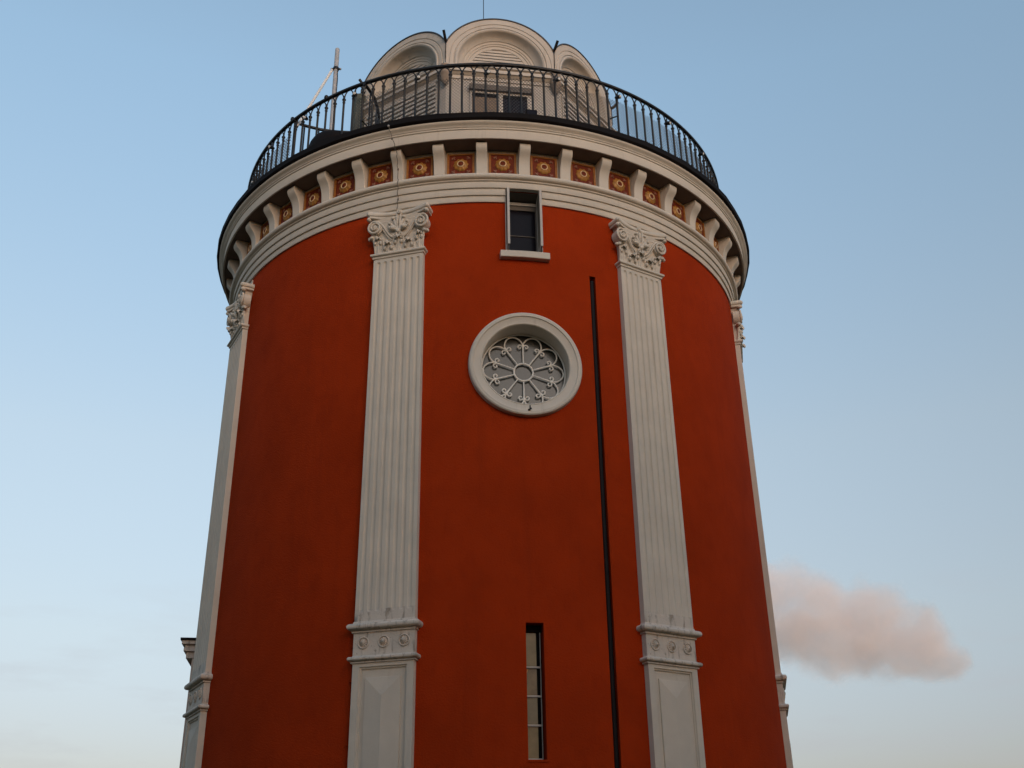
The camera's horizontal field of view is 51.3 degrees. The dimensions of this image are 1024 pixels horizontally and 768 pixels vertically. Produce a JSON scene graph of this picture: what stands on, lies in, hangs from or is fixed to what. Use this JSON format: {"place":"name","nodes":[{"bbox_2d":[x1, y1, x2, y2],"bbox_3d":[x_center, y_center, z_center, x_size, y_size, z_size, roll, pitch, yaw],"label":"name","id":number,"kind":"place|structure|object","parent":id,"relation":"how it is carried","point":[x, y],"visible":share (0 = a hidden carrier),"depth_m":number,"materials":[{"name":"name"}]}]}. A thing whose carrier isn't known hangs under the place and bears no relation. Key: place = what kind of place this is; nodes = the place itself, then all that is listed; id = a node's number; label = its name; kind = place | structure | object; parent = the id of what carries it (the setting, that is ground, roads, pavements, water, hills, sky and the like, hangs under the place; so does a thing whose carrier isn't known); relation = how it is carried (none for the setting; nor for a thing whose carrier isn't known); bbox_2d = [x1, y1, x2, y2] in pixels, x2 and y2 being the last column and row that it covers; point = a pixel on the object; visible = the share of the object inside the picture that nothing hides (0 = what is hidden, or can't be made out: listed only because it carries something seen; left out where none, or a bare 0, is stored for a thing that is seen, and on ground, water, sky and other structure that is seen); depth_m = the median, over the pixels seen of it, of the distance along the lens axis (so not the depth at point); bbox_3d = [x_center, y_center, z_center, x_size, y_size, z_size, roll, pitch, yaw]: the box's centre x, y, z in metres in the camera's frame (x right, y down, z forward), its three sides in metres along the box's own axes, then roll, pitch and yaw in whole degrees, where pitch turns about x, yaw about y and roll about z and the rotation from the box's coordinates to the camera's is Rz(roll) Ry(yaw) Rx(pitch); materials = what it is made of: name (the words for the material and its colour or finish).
{"place":"outdoors","nodes":[
{"label":"outdoors","id":0,"kind":"place"},
{"bbox_2d":[0,0,1023,767],"label":"sky","id":1,"kind":"structure","parent":0,"point":[868,155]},
{"bbox_2d":[525,109,536,114],"bbox_3d":[0.258,-3.604,14.401,0.170,0.162,0.128,4,-27,-9],"label":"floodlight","id":2,"kind":"object","parent":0,"point":[529,111],"visible":0.23,"depth_m":14.36,"materials":[{"name":"black metal"}]},
{"bbox_3d":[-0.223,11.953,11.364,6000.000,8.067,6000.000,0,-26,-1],"label":"ground","id":3,"kind":"structure","parent":0,"visible":0},
{"bbox_2d":[179,112,792,767],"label":"tower","id":4,"kind":"structure","parent":3,"relation":"on","point":[485,492],"depth_m":12.96,"materials":[{"name":"red paint"}]},
{"bbox_2d":[297,48,340,129],"bbox_3d":[-2.977,-4.115,16.265,0.660,2.868,0.117,13,-30,-27],"label":"mast","id":5,"kind":"object","parent":4,"relation":"on","point":[335,68],"visible":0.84,"depth_m":16.63,"materials":[{"name":"metal"}]},
{"bbox_2d":[309,130,344,146],"bbox_3d":[-2.557,-3.280,15.357,0.760,0.555,0.760,0,-26,-1],"label":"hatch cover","id":6,"kind":"object","parent":4,"relation":"on","point":[322,136],"visible":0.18,"depth_m":15.09,"materials":[{"name":"black metal"}]},
{"bbox_2d":[291,82,379,155],"bbox_3d":[-2.454,-3.467,15.664,1.427,1.159,0.862,-17,-30,29],"label":"stair railing","id":7,"kind":"object","parent":4,"relation":"on","point":[322,129],"visible":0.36,"depth_m":15.80,"materials":[{"name":"black metal"}]},
{"bbox_2d":[387,125,398,206],"bbox_3d":[-1.554,-2.869,14.103,0.073,1.175,0.356,-12,-28,21],"label":"hanging wire","id":8,"kind":"object","parent":4,"relation":"hanging from","point":[397,165],"visible":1,"depth_m":14.17,"materials":[{"name":"metal"}]},
{"bbox_2d":[248,63,718,187],"bbox_3d":[-0.466,-2.216,18.359,8.102,1.240,8.103,0,-26,-1],"label":"iron railing","id":9,"kind":"object","parent":4,"relation":"on","point":[708,171],"visible":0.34,"depth_m":15.11,"materials":[{"name":"metal"}]},
{"bbox_2d":[352,18,618,130],"bbox_3d":[-0.487,-3.490,18.987,4.815,4.060,4.815,0,-26,-1],"label":"roof lantern","id":10,"kind":"object","parent":4,"relation":"on","point":[492,40],"visible":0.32,"depth_m":17.75,"materials":[{"name":"grey paint"}]},
{"bbox_2d":[469,83,531,112],"bbox_3d":[-0.169,-4.190,16.924,1.030,1.320,0.095,3,-27,-8],"label":"window","id":11,"kind":"structure","parent":10,"relation":"in","point":[491,100],"depth_m":17.12,"materials":[{"name":"grey glass"}]},
{"bbox_2d":[468,313,581,417],"bbox_3d":[0.148,-0.168,13.091,1.400,1.400,0.472,3,-27,-8],"label":"round window","id":12,"kind":"structure","parent":4,"relation":"in","point":[521,364],"depth_m":13.13,"materials":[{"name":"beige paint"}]},
{"bbox_2d":[500,187,549,262],"bbox_3d":[0.130,-1.981,14.018,0.636,1.065,0.538,3,-27,-8],"label":"window","id":13,"kind":"structure","parent":4,"relation":"in","point":[523,211],"depth_m":14.04,"materials":[{"name":"grey paint"}]},
{"bbox_2d":[526,625,548,761],"bbox_3d":[0.246,3.275,11.339,0.217,1.433,0.207,3,-27,-8],"label":"slit window","id":14,"kind":"structure","parent":4,"relation":"in","point":[533,651],"depth_m":11.37,"materials":[{"name":"grey glass"}]}
]}

